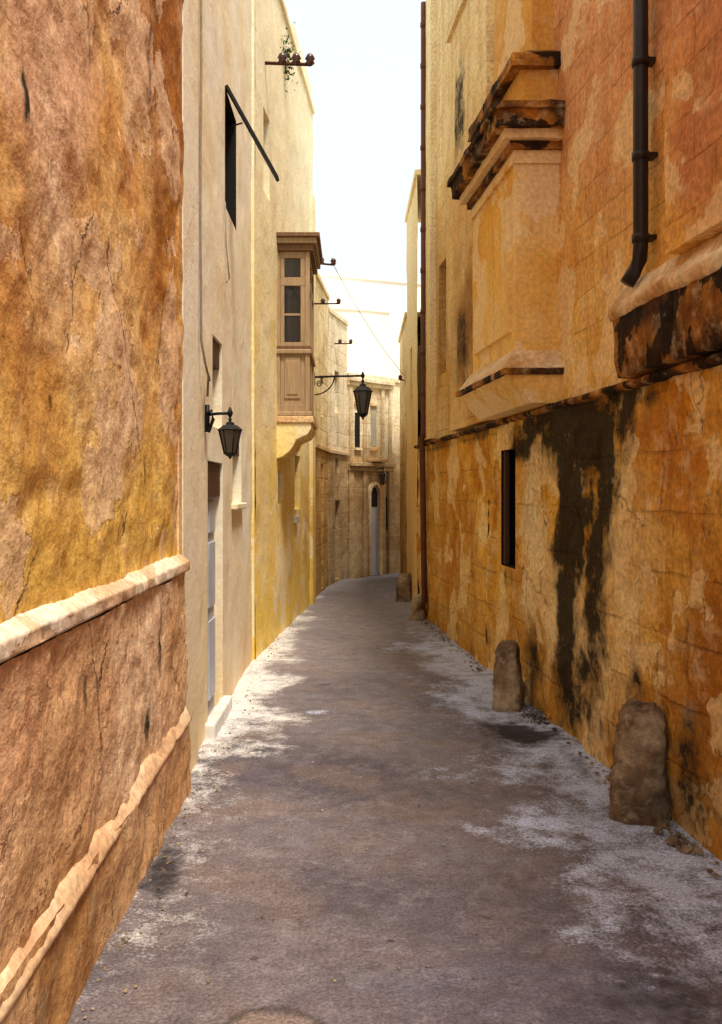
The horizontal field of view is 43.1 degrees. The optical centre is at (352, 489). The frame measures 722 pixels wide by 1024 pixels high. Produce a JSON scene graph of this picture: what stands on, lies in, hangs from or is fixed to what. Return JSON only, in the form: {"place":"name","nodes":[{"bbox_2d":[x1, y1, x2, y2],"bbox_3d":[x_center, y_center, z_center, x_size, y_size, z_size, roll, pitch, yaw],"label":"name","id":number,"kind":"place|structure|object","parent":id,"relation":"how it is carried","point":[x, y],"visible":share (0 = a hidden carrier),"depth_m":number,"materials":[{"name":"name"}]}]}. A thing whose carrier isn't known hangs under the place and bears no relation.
{"place":"outdoors","nodes":[
{"label":"outdoors","id":0,"kind":"place"},
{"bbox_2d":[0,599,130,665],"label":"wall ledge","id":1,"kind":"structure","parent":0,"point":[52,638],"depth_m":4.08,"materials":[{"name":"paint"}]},
{"bbox_2d":[255,449,255,631],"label":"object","id":2,"kind":"structure","parent":0,"point":[255,497],"depth_m":10.97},
{"bbox_2d":[279,0,314,113],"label":"roof edge","id":3,"kind":"object","parent":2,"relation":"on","point":[289,26],"visible":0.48,"depth_m":12.25,"materials":[{"name":"beige stone"}]},
{"bbox_2d":[290,22,310,93],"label":"parapet block","id":4,"kind":"structure","parent":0,"point":[300,51],"depth_m":13.08,"materials":[{"name":"beige stone"}]},
{"bbox_2d":[284,0,425,280],"label":"sky","id":5,"kind":"structure","parent":0,"point":[365,75],"materials":[{"name":"white"}]},
{"bbox_2d":[318,271,420,284],"bbox_3d":[-0.132,-5.495,25.026,6.460,0.090,2.835,0,0,-23],"label":"roof edge","id":6,"kind":"object","parent":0,"point":[364,277],"visible":0.04,"depth_m":23.69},
{"bbox_2d":[68,573,721,1023],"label":"alley pavement","id":7,"kind":"structure","parent":0,"point":[542,947],"depth_m":4.18,"materials":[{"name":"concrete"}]},
{"bbox_2d":[205,695,231,738],"bbox_3d":[-1.008,1.725,6.891,0.098,0.158,0.941,0,0,0],"label":"door step","id":8,"kind":"object","parent":7,"relation":"on","point":[219,714],"depth_m":6.71,"materials":[{"name":"beige stone"}]},
{"bbox_2d":[82,620,720,1018],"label":"rubble","id":9,"kind":"object","parent":7,"relation":"on","point":[678,842],"visible":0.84,"depth_m":4.62,"materials":[{"name":"stone"}]},
{"bbox_2d":[395,573,411,601],"bbox_3d":[0.832,1.544,14.392,0.270,0.464,0.313,0,0,24],"label":"guard stone","id":10,"kind":"object","parent":7,"relation":"on","point":[403,590],"visible":0.88,"depth_m":14.31,"materials":[{"name":"brown stone"}]},
{"bbox_2d":[410,594,426,620],"bbox_3d":[0.900,1.591,12.410,0.238,0.357,0.257,0,0,27],"label":"guard stone","id":11,"kind":"object","parent":7,"relation":"on","point":[418,614],"visible":0.89,"depth_m":12.33,"materials":[{"name":"brown stone"}]},
{"bbox_2d":[492,640,525,712],"bbox_3d":[1.276,1.510,7.453,0.270,0.541,0.296,0,0,21],"label":"guard stone","id":12,"kind":"object","parent":7,"relation":"on","point":[509,687],"visible":1,"depth_m":7.37,"materials":[{"name":"brown stone"}]},
{"bbox_2d":[513,705,555,733],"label":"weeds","id":13,"kind":"object","parent":7,"relation":"on","point":[534,717],"visible":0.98,"depth_m":6.98,"materials":[{"name":"plant"}]},
{"bbox_2d":[609,698,671,825],"bbox_3d":[1.576,1.470,4.980,0.353,0.631,0.372,0,0,24],"label":"guard stone","id":14,"kind":"object","parent":7,"relation":"on","point":[638,789],"visible":0.95,"depth_m":4.87,"materials":[{"name":"stone"}]},
{"label":"ground","id":15,"kind":"structure","parent":0,"visible":0},
{"bbox_2d":[0,724,190,1023],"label":"wall","id":16,"kind":"structure","parent":15,"relation":"on","point":[53,989],"depth_m":3.45,"materials":[{"name":"stone"}]},
{"bbox_2d":[0,572,187,973],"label":"wall","id":17,"kind":"structure","parent":16,"relation":"on","point":[91,711],"depth_m":3.19,"materials":[{"name":"brown stone"}]},
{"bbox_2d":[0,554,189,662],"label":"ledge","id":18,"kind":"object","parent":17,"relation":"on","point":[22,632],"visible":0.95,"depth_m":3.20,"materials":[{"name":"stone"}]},
{"bbox_2d":[0,0,183,623],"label":"wall","id":19,"kind":"structure","parent":18,"relation":"on","point":[91,197],"depth_m":3.47,"materials":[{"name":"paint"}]},
{"bbox_2d":[0,706,191,1023],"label":"skirting ledge","id":20,"kind":"object","parent":16,"relation":"attached to","point":[74,884],"visible":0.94,"depth_m":3.17,"materials":[{"name":"stone"}]},
{"bbox_2d":[131,4,181,599],"bbox_3d":[-1.152,-1.960,5.348,0.296,7.580,0.095,0,0,0],"label":"corner return","id":21,"kind":"object","parent":15,"relation":"on","point":[179,449],"visible":0.15,"depth_m":5.35,"materials":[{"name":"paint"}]},
{"bbox_2d":[198,0,252,750],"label":"facade","id":22,"kind":"structure","parent":15,"relation":"on","point":[226,60],"depth_m":7.52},
{"bbox_2d":[182,0,197,772],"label":"corner pilaster","id":23,"kind":"object","parent":22,"relation":"attached to","point":[190,294],"visible":0.54,"depth_m":5.66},
{"bbox_2d":[199,0,210,396],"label":"wall cable","id":24,"kind":"object","parent":22,"relation":"attached to","point":[200,229],"depth_m":6.10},
{"bbox_2d":[208,461,222,716],"bbox_3d":[-1.065,0.760,6.900,0.070,1.940,0.760,0,0,0],"label":"door reveal","id":25,"kind":"object","parent":22,"relation":"attached to","point":[218,604],"depth_m":7.28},
{"bbox_2d":[208,496,213,715],"bbox_3d":[-1.097,0.760,6.900,0.001,1.940,0.760,0,0,0],"label":"door panel","id":26,"kind":"structure","parent":25,"relation":"attached to","point":[210,617],"depth_m":7.08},
{"bbox_2d":[208,501,214,532],"bbox_3d":[-1.087,0.210,7.070,0.015,0.240,0.300,0,0,0],"label":"door panel","id":27,"kind":"structure","parent":25,"relation":"attached to","point":[211,516],"depth_m":7.02,"materials":[{"name":"grey wood"}]},
{"bbox_2d":[208,617,214,700],"bbox_3d":[-1.087,1.300,7.070,0.015,0.600,0.300,0,0,0],"label":"door panel","id":28,"kind":"structure","parent":25,"relation":"attached to","point":[211,657],"depth_m":7.02,"materials":[{"name":"grey paint"}]},
{"bbox_2d":[208,540,214,608],"bbox_3d":[-1.087,0.650,7.070,0.015,0.500,0.300,0,0,0],"label":"door panel","id":29,"kind":"structure","parent":25,"relation":"attached to","point":[211,573],"depth_m":7.02,"materials":[{"name":"grey paint"}]},
{"bbox_2d":[208,462,219,496],"bbox_3d":[-1.073,-0.077,6.900,0.045,0.255,0.740,0,0,0],"label":"door fanlight board","id":30,"kind":"object","parent":25,"relation":"attached to","point":[213,479],"depth_m":6.92,"materials":[{"name":"brown wood"}]},
{"bbox_2d":[212,334,221,428],"bbox_3d":[-1.080,-0.810,6.990,0.100,0.680,0.500,0,0,0],"label":"window reveal","id":31,"kind":"object","parent":22,"relation":"attached to","point":[217,391],"depth_m":7.24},
{"bbox_2d":[212,337,218,369],"bbox_3d":[-1.087,-1.048,6.990,0.075,0.195,0.480,0,0,0],"label":"window roller box","id":32,"kind":"object","parent":31,"relation":"in","point":[215,355],"visible":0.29,"depth_m":7.02,"materials":[{"name":"brown wood"}]},
{"bbox_2d":[205,405,242,458],"bbox_3d":[-0.899,-0.405,6.400,0.267,0.380,0.156,0,0,0],"label":"wall lantern","id":33,"kind":"object","parent":22,"relation":"attached to","point":[229,433],"depth_m":6.37,"materials":[{"name":"black metal"}]},
{"bbox_2d":[224,202,229,282],"bbox_3d":[-1.003,-1.973,7.322,0.029,0.655,0.089,0,0,7],"label":"wall cable","id":34,"kind":"object","parent":22,"relation":"attached to","point":[226,242],"depth_m":7.32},
{"bbox_2d":[225,88,235,228],"bbox_3d":[-1.130,-2.785,7.760,0.200,0.970,0.720,0,0,0],"label":"window upper reveal","id":35,"kind":"object","parent":22,"relation":"attached to","point":[230,166],"depth_m":8.12,"materials":[{"name":"black"}]},
{"bbox_2d":[233,436,240,503],"bbox_3d":[-1.080,-0.215,8.185,0.100,0.670,0.630,0,0,0],"label":"window small reveal","id":36,"kind":"object","parent":22,"relation":"attached to","point":[236,479],"depth_m":8.50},
{"bbox_2d":[231,503,246,509],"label":"sill","id":37,"kind":"structure","parent":22,"relation":"attached to","point":[236,506],"depth_m":7.95,"materials":[{"name":"beige stone"}]},
{"bbox_2d":[225,84,278,181],"bbox_3d":[-0.814,-2.906,7.460,0.432,0.752,0.120,0,0,0],"label":"propped shutter","id":38,"kind":"object","parent":22,"relation":"attached to","point":[252,133],"visible":1,"depth_m":7.40,"materials":[{"name":"black wood"}]},
{"bbox_2d":[251,0,254,659],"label":"drainpipe","id":39,"kind":"object","parent":15,"relation":"on","point":[253,326],"visible":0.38,"depth_m":9.37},
{"bbox_2d":[255,0,312,658],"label":"facade","id":40,"kind":"structure","parent":15,"relation":"on","point":[282,568],"depth_m":10.69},
{"bbox_2d":[263,107,269,200],"bbox_3d":[-1.016,-3.700,10.100,0.170,0.900,0.400,0,0,0],"label":"window reveal","id":41,"kind":"object","parent":40,"relation":"attached to","point":[266,148],"depth_m":10.30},
{"bbox_2d":[278,471,281,503],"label":"window reveal","id":42,"kind":"object","parent":40,"relation":"attached to","point":[279,487],"depth_m":11.25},
{"bbox_2d":[265,52,314,66],"bbox_3d":[-0.713,-4.707,10.000,0.615,0.146,0.107,0,0,0],"label":"insulator bracket","id":43,"kind":"object","parent":40,"relation":"attached to","point":[295,58],"visible":0.98,"depth_m":9.97,"materials":[{"name":"metal"}]},
{"bbox_2d":[280,22,299,96],"bbox_3d":[-0.825,-5.380,11.389,0.370,0.930,0.634,0,0,0],"label":"caper plant","id":44,"kind":"object","parent":40,"relation":"attached to","point":[285,51],"visible":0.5,"depth_m":11.35,"materials":[{"name":"green plant"}]},
{"bbox_2d":[294,515,299,522],"bbox_3d":[-0.753,0.400,12.375,0.060,0.100,0.254,0,0,4],"label":"meter box","id":45,"kind":"object","parent":40,"relation":"attached to","point":[296,518],"visible":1,"depth_m":12.26,"materials":[{"name":"grey metal"}]},
{"bbox_2d":[295,455,299,509],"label":"window reveal","id":46,"kind":"object","parent":40,"relation":"attached to","point":[297,482],"depth_m":12.90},
{"bbox_2d":[276,232,322,458],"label":"enclosed wooden balcony","id":47,"kind":"structure","parent":40,"relation":"attached to","point":[300,259],"depth_m":10.84,"materials":[{"name":"brown wood"}]},
{"bbox_2d":[309,193,315,604],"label":"wall return","id":48,"kind":"structure","parent":40,"relation":"attached to","point":[312,485],"depth_m":14.06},
{"bbox_2d":[314,298,340,304],"bbox_3d":[-0.415,-2.907,14.100,0.491,0.096,0.076,0,0,0],"label":"insulator bracket","id":49,"kind":"object","parent":40,"relation":"attached to","point":[338,300],"visible":0.98,"depth_m":14.09,"materials":[{"name":"metal"}]},
{"bbox_2d":[323,258,335,265],"bbox_3d":[-0.430,-3.473,13.900,0.382,0.132,0.091,0,0,0],"label":"insulator bracket","id":50,"kind":"object","parent":40,"relation":"attached to","point":[333,261],"visible":0.55,"depth_m":13.88,"materials":[{"name":"metal"}]},
{"bbox_2d":[334,266,404,375],"bbox_3d":[0.330,-2.725,15.099,0.009,1.458,2.715,0,0,28],"label":"overhead wire","id":51,"kind":"object","parent":50,"relation":"attached to","point":[366,323],"visible":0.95,"depth_m":14.88,"materials":[{"name":"grey metal"}]},
{"bbox_2d":[314,372,372,419],"bbox_3d":[-0.152,-1.463,14.200,0.948,0.746,0.271,0,0,0],"label":"wall lantern","id":52,"kind":"object","parent":40,"relation":"attached to","point":[362,393],"depth_m":14.16,"materials":[{"name":"black metal"}]},
{"bbox_2d":[316,278,328,596],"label":"facade","id":53,"kind":"structure","parent":15,"relation":"on","point":[322,318],"depth_m":15.60,"materials":[{"name":"stone"}]},
{"bbox_2d":[321,378,322,416],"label":"opening reveal","id":54,"kind":"object","parent":53,"relation":"attached to","point":[321,398],"visible":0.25,"depth_m":15.90,"materials":[{"name":"beige stone"}]},
{"bbox_2d":[321,463,323,588],"bbox_3d":[-0.578,0.625,15.776,0.157,2.150,0.359,0,0,0],"label":"opening reveal","id":55,"kind":"object","parent":53,"relation":"attached to","point":[322,525],"visible":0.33,"depth_m":15.95,"materials":[{"name":"beige stone"}]},
{"bbox_2d":[316,271,329,300],"bbox_3d":[-1.908,-3.495,15.658,2.835,0.090,2.267,0,0,4],"label":"roof edge","id":56,"kind":"object","parent":53,"relation":"part of","point":[319,279],"visible":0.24,"depth_m":15.61,"materials":[{"name":"stone"}]},
{"bbox_2d":[316,443,330,452],"bbox_3d":[-0.510,-0.710,15.548,0.060,0.080,2.307,0,0,4],"label":"string course","id":57,"kind":"object","parent":53,"relation":"attached to","point":[323,448],"visible":0.76,"depth_m":15.48,"materials":[{"name":"stone"}]},
{"bbox_2d":[328,313,347,585],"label":"facade","id":58,"kind":"structure","parent":15,"relation":"on","point":[337,423],"depth_m":17.41,"materials":[{"name":"grey honey-coloured limestone"}]},
{"bbox_2d":[335,371,338,413],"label":"opening reveal","id":59,"kind":"object","parent":58,"relation":"attached to","point":[336,394],"visible":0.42,"depth_m":17.54,"materials":[{"name":"beige stone"}]},
{"bbox_2d":[335,458,338,473],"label":"opening reveal","id":60,"kind":"object","parent":58,"relation":"attached to","point":[336,465],"visible":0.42,"depth_m":17.54,"materials":[{"name":"beige stone"}]},
{"bbox_2d":[335,500,339,579],"bbox_3d":[-0.338,0.950,17.446,0.130,1.500,0.400,0,0,13],"label":"opening reveal","id":61,"kind":"object","parent":58,"relation":"attached to","point":[337,539],"visible":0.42,"depth_m":17.64,"materials":[{"name":"beige stone"}]},
{"bbox_2d":[329,307,348,325],"bbox_3d":[-1.618,-3.295,17.756,2.835,0.090,1.498,0,0,13],"label":"roof edge","id":62,"kind":"object","parent":58,"relation":"on","point":[338,317],"visible":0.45,"depth_m":17.39,"materials":[{"name":"grey stone"}]},
{"bbox_2d":[331,449,348,455],"bbox_3d":[-0.251,-0.705,17.446,0.060,0.070,1.538,0,0,13],"label":"string course","id":63,"kind":"object","parent":58,"relation":"attached to","point":[339,452],"visible":0.77,"depth_m":17.38,"materials":[{"name":"grey stone"}]},
{"bbox_2d":[334,339,352,343],"bbox_3d":[-0.194,-2.787,17.200,0.412,0.096,0.076,0,0,0],"label":"insulator bracket","id":64,"kind":"object","parent":58,"relation":"attached to","point":[340,341],"visible":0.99,"depth_m":17.18,"materials":[{"name":"metal"}]},
{"bbox_2d":[333,309,390,377],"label":"facade","id":65,"kind":"structure","parent":15,"relation":"on","point":[367,354],"depth_m":21.30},
{"bbox_2d":[320,275,420,378],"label":"facade","id":66,"kind":"structure","parent":15,"relation":"on","point":[392,296],"depth_m":23.91,"materials":[{"name":"white paint"}]},
{"bbox_2d":[347,383,399,578],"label":"facade","id":67,"kind":"structure","parent":15,"relation":"on","point":[373,476],"depth_m":18.86,"materials":[{"name":"grey honey-coloured limestone"}]},
{"bbox_2d":[348,385,352,461],"bbox_3d":[-0.036,-1.320,18.257,0.055,1.536,0.090,0,0,43],"label":"pilaster","id":68,"kind":"object","parent":67,"relation":"attached to","point":[350,431],"visible":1,"depth_m":18.23,"materials":[{"name":"grey stone"}]},
{"bbox_2d":[348,471,353,578],"bbox_3d":[-0.031,0.711,18.251,0.070,2.178,0.130,0,0,43],"label":"pilaster","id":69,"kind":"object","parent":67,"relation":"attached to","point":[350,524],"visible":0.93,"depth_m":18.21,"materials":[{"name":"grey stone"}]},
{"bbox_2d":[355,413,359,447],"bbox_3d":[0.105,-1.200,18.405,0.008,0.700,0.140,0,0,43],"label":"window","id":70,"kind":"structure","parent":67,"relation":"attached to","point":[357,430],"depth_m":18.40,"materials":[{"name":"glass"}]},
{"bbox_2d":[362,471,367,577],"bbox_3d":[0.258,0.711,18.556,0.070,2.178,0.130,0,0,43],"label":"pilaster","id":71,"kind":"object","parent":67,"relation":"attached to","point":[364,523],"visible":0.93,"depth_m":18.51,"materials":[{"name":"grey stone"}]},
{"bbox_2d":[347,381,393,389],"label":"cornice","id":72,"kind":"structure","parent":67,"relation":"attached to","point":[370,385],"depth_m":18.68,"materials":[{"name":"grey stone"}]},
{"bbox_2d":[347,377,394,385],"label":"cornice","id":73,"kind":"structure","parent":67,"relation":"attached to","point":[373,381],"depth_m":18.60,"materials":[{"name":"grey stone"}]},
{"bbox_2d":[348,466,393,471],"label":"cornice","id":74,"kind":"structure","parent":67,"relation":"attached to","point":[358,468],"depth_m":18.57,"materials":[{"name":"grey stone"}]},
{"bbox_2d":[348,462,395,466],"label":"cornice","id":75,"kind":"structure","parent":67,"relation":"attached to","point":[361,464],"depth_m":18.54,"materials":[{"name":"grey stone"}]},
{"bbox_2d":[363,416,366,462],"bbox_3d":[0.253,-1.320,18.561,0.055,1.536,0.090,0,0,43],"label":"pilaster","id":76,"kind":"object","parent":75,"relation":"on","point":[365,439],"visible":0.44,"depth_m":18.54,"materials":[{"name":"grey stone"}]},
{"bbox_2d":[380,389,384,462],"bbox_3d":[0.624,-1.320,18.953,0.055,1.536,0.090,0,0,43],"label":"pilaster","id":77,"kind":"object","parent":75,"relation":"on","point":[382,408],"visible":0.91,"depth_m":18.93,"materials":[{"name":"grey stone"}]},
{"bbox_2d":[388,390,391,462],"bbox_3d":[0.789,-1.320,19.128,0.055,1.536,0.090,0,0,43],"label":"pilaster","id":78,"kind":"object","parent":75,"relation":"on","point":[389,426],"visible":0.81,"depth_m":19.10,"materials":[{"name":"grey stone"}]},
{"bbox_2d":[371,407,375,445],"bbox_3d":[0.442,-1.300,18.761,0.008,0.800,0.160,0,0,43],"label":"window","id":79,"kind":"structure","parent":67,"relation":"attached to","point":[373,426],"depth_m":18.75,"materials":[{"name":"grey paint"}]},
{"bbox_2d":[368,482,381,575],"bbox_3d":[0.458,0.795,18.746,0.080,1.910,0.400,0,0,43],"label":"door surround","id":80,"kind":"object","parent":67,"relation":"attached to","point":[373,484],"visible":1,"depth_m":18.82,"materials":[{"name":"stone"}]},
{"bbox_2d":[371,487,376,506],"bbox_3d":[0.451,0.150,18.753,0.001,0.400,0.200,0,0,43],"label":"fanlight","id":81,"kind":"object","parent":80,"relation":"attached to","point":[374,498],"visible":1,"depth_m":18.76,"materials":[{"name":"black glass"}]},
{"bbox_2d":[371,486,377,574],"bbox_3d":[0.445,0.825,18.758,0.001,1.850,0.280,0,0,43],"label":"door leaf","id":82,"kind":"object","parent":80,"relation":"in","point":[374,540],"visible":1,"depth_m":18.77,"materials":[{"name":"grey wood"}]},
{"bbox_2d":[368,459,387,461],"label":"balcony slab","id":83,"kind":"structure","parent":67,"relation":"attached to","point":[377,460],"depth_m":18.59,"materials":[{"name":"stone"}]},
{"bbox_2d":[376,466,387,484],"bbox_3d":[0.517,-0.285,18.552,0.172,0.390,0.729,0,0,-22],"label":"wall lantern","id":84,"kind":"object","parent":67,"relation":"attached to","point":[383,476],"depth_m":18.27,"materials":[{"name":"black metal"}]},
{"bbox_2d":[380,472,385,574],"bbox_3d":[0.630,0.711,18.948,0.070,2.178,0.130,0,0,43],"label":"pilaster","id":85,"kind":"object","parent":67,"relation":"attached to","point":[383,487],"visible":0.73,"depth_m":18.92,"materials":[{"name":"grey stone"}]},
{"bbox_2d":[386,497,386,530],"bbox_3d":[0.711,0.500,19.044,0.008,0.700,0.060,0,0,43],"label":"window","id":86,"kind":"structure","parent":67,"relation":"attached to","point":[386,513],"depth_m":19.04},
{"bbox_2d":[387,472,392,573],"bbox_3d":[0.795,0.711,19.122,0.070,2.178,0.130,0,0,43],"label":"pilaster","id":87,"kind":"object","parent":67,"relation":"attached to","point":[390,519],"visible":0.86,"depth_m":19.08,"materials":[{"name":"grey stone"}]},
{"bbox_2d":[400,318,406,572],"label":"facade","id":88,"kind":"structure","parent":15,"relation":"on","point":[403,426],"depth_m":16.76,"materials":[{"name":"stone"}]},
{"bbox_2d":[402,471,402,573],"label":"opening reveal","id":89,"kind":"object","parent":88,"relation":"attached to","point":[402,522],"visible":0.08,"depth_m":17.40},
{"bbox_2d":[406,177,417,596],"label":"facade","id":90,"kind":"structure","parent":15,"relation":"on","point":[411,341],"depth_m":14.24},
{"bbox_2d":[405,169,420,222],"bbox_3d":[2.318,-4.595,14.407,2.847,0.090,2.374,0,0,0],"label":"roof edge","id":91,"kind":"object","parent":90,"relation":"on","point":[417,173],"visible":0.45,"depth_m":14.09,"materials":[{"name":"beige stone"}]},
{"bbox_2d":[410,346,419,411],"bbox_3d":[1.000,-1.750,14.500,0.132,1.000,0.401,0,0,0],"label":"opening reveal","id":92,"kind":"object","parent":90,"relation":"attached to","point":[418,366],"visible":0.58,"depth_m":14.30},
{"bbox_2d":[417,325,420,584],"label":"wall","id":93,"kind":"structure","parent":15,"relation":"on","point":[419,344],"depth_m":16.58,"materials":[{"name":"stone"}]},
{"bbox_2d":[398,312,420,342],"bbox_3d":[2.327,-2.995,16.985,2.864,0.090,2.790,0,0,0],"label":"roof edge","id":94,"kind":"object","parent":93,"relation":"on","point":[404,320],"visible":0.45,"depth_m":16.27,"materials":[{"name":"stone"}]},
{"bbox_2d":[414,0,721,860],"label":"building","id":95,"kind":"structure","parent":15,"relation":"on","point":[572,442],"depth_m":6.33,"materials":[{"name":"paint"}]},
{"bbox_2d":[418,1,426,609],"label":"drainpipe","id":96,"kind":"object","parent":95,"relation":"attached to","point":[421,438],"visible":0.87,"depth_m":12.27,"materials":[{"name":"brown metal"}]},
{"bbox_2d":[503,451,508,564],"bbox_3d":[1.415,0.165,8.387,0.045,1.040,0.055,0,0,0],"label":"slit window frame","id":97,"kind":"structure","parent":95,"relation":"in","point":[505,453],"depth_m":8.36,"materials":[{"name":"brown wood"}]},
{"bbox_2d":[620,0,657,287],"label":"drainpipe","id":98,"kind":"object","parent":95,"relation":"attached to","point":[642,154],"visible":1,"depth_m":5.09,"materials":[{"name":"metal"}]},
{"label":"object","id":99,"kind":"object","parent":15,"relation":"on","visible":0},
{"bbox_2d":[347,372,399,383],"bbox_3d":[-0.204,-2.295,20.101,2.835,0.090,2.577,0,0,43],"label":"roof edge","id":100,"kind":"object","parent":99,"relation":"on","point":[380,378],"visible":0.15,"depth_m":18.82,"materials":[{"name":"grey stone"}]},
{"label":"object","id":101,"kind":"object","parent":15,"relation":"on","visible":0},
{"bbox_2d":[329,305,389,312],"bbox_3d":[-1.798,-4.195,21.940,4.677,0.090,2.835,0,0,-21],"label":"roof edge","id":102,"kind":"object","parent":101,"relation":"on","point":[341,307],"visible":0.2,"depth_m":21.19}
]}

